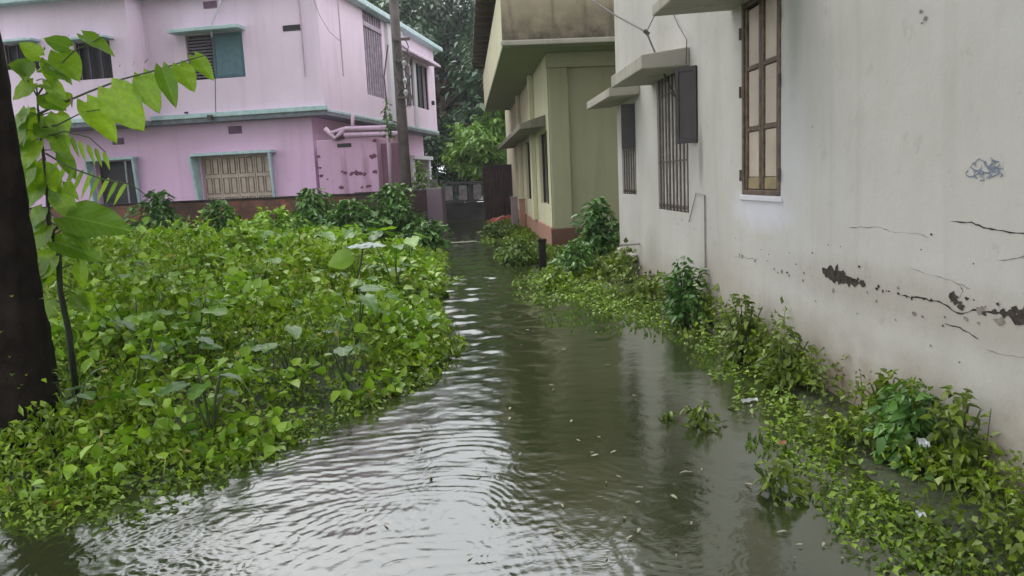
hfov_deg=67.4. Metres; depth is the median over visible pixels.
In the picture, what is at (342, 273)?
broad leaf plant
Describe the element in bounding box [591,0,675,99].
service cable
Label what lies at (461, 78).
background tree
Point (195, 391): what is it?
broad leaf plant
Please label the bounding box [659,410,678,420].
water tuft
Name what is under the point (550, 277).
wall weed
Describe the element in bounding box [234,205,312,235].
bush
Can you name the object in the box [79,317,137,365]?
broad leaf plant
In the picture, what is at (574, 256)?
wall weed
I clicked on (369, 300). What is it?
leaf plant
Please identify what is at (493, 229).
wall weed
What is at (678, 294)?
wall weed
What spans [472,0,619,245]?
green house
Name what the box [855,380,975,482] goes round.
wall weed
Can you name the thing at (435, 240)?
bush
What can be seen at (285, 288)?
broad leaf plant
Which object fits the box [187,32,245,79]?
window
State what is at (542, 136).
window
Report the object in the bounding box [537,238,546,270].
marker post
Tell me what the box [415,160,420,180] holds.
window
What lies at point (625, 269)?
wall weed cover
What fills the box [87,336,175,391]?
broad leaf plant
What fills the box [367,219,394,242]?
leaf plant
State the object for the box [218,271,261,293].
broad leaf plant
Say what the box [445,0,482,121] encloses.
background tree
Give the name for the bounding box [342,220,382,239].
leaf plant
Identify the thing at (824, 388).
wall sprout
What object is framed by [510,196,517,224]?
gate post
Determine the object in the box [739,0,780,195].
window
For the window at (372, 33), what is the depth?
25.09 m
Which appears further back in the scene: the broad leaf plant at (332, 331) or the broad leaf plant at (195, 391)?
the broad leaf plant at (332, 331)
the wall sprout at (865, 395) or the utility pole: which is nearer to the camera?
the wall sprout at (865, 395)
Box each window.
[5,45,39,69]
[76,41,112,79]
[99,161,137,203]
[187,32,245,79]
[203,154,272,199]
[362,11,384,98]
[410,62,427,109]
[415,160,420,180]
[527,143,530,198]
[541,132,548,203]
[621,103,636,194]
[658,65,697,212]
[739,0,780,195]
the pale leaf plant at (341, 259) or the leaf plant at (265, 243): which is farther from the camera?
the leaf plant at (265, 243)
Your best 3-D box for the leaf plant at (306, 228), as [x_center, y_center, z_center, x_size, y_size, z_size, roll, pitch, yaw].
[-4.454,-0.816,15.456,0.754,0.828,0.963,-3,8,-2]
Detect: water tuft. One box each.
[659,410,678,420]
[680,398,726,432]
[728,404,739,409]
[751,457,814,506]
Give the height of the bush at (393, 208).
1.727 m
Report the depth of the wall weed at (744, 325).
6.40 m
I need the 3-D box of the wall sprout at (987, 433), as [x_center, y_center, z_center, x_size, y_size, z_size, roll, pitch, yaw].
[2.278,0.768,3.696,0.072,0.400,0.077,-5,8,-18]
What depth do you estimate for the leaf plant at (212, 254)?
10.45 m
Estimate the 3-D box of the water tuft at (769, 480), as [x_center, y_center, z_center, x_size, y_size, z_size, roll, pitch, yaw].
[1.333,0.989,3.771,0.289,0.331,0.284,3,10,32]
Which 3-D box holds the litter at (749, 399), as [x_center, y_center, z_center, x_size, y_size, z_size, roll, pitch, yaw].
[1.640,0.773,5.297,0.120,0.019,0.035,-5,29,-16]
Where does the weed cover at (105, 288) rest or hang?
on the ground at (884, 472)
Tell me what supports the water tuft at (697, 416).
on the water
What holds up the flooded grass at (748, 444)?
on the water
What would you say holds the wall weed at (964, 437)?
on the ground at (884, 472)
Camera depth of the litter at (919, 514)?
3.27 m
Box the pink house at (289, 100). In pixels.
[0,0,442,206]
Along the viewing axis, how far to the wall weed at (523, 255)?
14.44 m
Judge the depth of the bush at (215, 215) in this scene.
19.17 m
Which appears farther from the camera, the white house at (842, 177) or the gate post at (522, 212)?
the gate post at (522, 212)
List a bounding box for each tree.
[0,32,64,463]
[8,30,213,403]
[366,0,506,202]
[373,0,467,123]
[423,114,483,200]
[437,106,506,183]
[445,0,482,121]
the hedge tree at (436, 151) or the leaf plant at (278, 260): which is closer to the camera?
the leaf plant at (278, 260)
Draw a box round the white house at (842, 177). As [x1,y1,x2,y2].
[587,0,1023,497]
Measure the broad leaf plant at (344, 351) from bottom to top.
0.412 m
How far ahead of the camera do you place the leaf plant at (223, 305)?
7.59 m
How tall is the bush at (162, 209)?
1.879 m
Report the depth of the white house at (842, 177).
5.03 m
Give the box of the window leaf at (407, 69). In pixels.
[404,65,411,105]
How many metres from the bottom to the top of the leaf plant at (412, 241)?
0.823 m
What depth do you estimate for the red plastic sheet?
27.37 m
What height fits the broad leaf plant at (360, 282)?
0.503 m
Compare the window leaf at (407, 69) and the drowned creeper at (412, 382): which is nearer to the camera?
the drowned creeper at (412, 382)
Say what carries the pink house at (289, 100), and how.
on the ground at (884, 472)
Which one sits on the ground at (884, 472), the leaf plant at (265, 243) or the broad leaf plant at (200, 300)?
the leaf plant at (265, 243)
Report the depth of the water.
4.07 m
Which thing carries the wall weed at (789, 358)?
on the ground at (884, 472)
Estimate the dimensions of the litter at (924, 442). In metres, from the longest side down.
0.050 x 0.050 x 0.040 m
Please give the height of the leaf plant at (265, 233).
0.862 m
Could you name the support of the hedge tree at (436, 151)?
on the ground at (884, 472)
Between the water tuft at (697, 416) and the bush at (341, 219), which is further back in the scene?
the bush at (341, 219)
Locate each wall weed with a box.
[477,221,513,237]
[493,236,538,265]
[532,264,579,290]
[547,238,599,275]
[570,196,619,263]
[659,256,717,325]
[711,293,778,365]
[753,326,821,392]
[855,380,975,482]
[864,368,907,432]
[917,385,1003,490]
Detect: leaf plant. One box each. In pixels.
[53,381,109,428]
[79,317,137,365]
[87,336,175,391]
[88,260,131,287]
[97,291,174,358]
[105,271,179,330]
[157,331,224,381]
[157,362,243,436]
[161,253,236,288]
[168,298,211,325]
[169,294,240,362]
[209,293,272,334]
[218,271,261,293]
[221,230,282,245]
[223,340,279,371]
[238,257,286,278]
[249,237,271,259]
[250,324,329,388]
[275,286,321,311]
[284,226,312,235]
[285,312,346,357]
[304,229,335,245]
[310,267,348,292]
[310,340,375,385]
[327,242,386,301]
[327,284,386,344]
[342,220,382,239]
[349,276,387,293]
[355,244,416,283]
[356,293,401,331]
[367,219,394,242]
[367,258,404,278]
[375,226,429,256]
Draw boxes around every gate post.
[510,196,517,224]
[518,198,525,227]
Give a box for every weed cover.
[0,215,468,519]
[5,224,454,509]
[482,215,1023,575]
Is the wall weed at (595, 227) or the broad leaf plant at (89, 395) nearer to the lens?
the broad leaf plant at (89, 395)
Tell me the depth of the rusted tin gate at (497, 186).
29.24 m
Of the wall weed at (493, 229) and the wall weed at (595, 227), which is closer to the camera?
the wall weed at (595, 227)
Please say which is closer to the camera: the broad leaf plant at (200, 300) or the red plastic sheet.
the broad leaf plant at (200, 300)
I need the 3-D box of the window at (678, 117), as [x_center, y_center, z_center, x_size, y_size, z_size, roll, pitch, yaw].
[1.941,-1.752,9.029,0.239,1.740,1.731,-2,8,4]
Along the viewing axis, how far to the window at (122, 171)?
23.00 m
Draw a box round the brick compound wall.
[29,188,447,238]
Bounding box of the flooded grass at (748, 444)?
[203,236,916,543]
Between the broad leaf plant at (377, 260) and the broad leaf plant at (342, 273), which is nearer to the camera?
the broad leaf plant at (342, 273)
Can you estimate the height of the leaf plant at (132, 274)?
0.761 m
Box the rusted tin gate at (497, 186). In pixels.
[482,164,512,220]
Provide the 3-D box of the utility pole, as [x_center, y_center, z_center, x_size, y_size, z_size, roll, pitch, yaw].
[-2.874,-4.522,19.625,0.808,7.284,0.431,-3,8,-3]
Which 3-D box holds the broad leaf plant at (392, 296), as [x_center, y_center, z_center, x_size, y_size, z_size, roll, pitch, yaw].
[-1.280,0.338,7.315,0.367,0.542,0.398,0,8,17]
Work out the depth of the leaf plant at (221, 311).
6.71 m
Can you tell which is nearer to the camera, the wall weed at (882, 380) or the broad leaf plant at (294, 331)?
the wall weed at (882, 380)
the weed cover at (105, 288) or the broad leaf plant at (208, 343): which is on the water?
the broad leaf plant at (208, 343)
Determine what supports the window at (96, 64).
in the pink house at (289, 100)
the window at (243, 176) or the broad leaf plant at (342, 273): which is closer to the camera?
the broad leaf plant at (342, 273)
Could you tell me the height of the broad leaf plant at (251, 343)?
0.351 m
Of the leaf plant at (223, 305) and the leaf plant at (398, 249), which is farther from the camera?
the leaf plant at (398, 249)
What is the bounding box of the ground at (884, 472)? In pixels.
[0,184,1023,575]
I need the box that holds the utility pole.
[383,0,411,189]
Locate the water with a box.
[0,201,996,575]
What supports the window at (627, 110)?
in the white house at (842, 177)
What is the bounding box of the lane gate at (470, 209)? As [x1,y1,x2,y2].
[429,179,487,221]
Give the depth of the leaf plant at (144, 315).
6.85 m
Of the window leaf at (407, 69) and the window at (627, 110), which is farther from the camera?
the window leaf at (407, 69)
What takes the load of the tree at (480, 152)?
on the ground at (884, 472)
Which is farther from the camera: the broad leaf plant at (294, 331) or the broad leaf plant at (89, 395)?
the broad leaf plant at (294, 331)
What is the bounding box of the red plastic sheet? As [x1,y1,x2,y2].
[488,214,510,222]
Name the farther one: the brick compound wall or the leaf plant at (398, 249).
the brick compound wall
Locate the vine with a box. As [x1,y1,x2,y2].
[380,98,394,141]
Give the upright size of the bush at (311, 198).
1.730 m
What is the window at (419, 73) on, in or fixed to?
in the pink house at (289, 100)
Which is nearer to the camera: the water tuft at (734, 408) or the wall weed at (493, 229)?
the water tuft at (734, 408)
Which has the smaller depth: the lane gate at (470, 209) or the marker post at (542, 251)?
the marker post at (542, 251)
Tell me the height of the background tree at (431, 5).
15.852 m
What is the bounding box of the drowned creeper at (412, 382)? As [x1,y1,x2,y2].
[0,234,1011,575]
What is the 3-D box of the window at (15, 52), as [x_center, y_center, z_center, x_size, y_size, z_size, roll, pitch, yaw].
[-13.769,-6.532,21.742,1.148,0.730,0.170,-1,8,10]
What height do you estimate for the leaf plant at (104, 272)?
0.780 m
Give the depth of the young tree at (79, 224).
5.05 m
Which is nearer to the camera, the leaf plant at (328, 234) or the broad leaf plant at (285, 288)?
the broad leaf plant at (285, 288)
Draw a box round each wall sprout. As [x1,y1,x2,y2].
[816,373,827,400]
[855,373,867,410]
[978,409,992,486]
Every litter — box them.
[741,398,757,402]
[915,510,925,517]
[916,437,930,447]
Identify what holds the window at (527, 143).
in the green house at (548, 67)
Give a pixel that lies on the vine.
(386, 120)

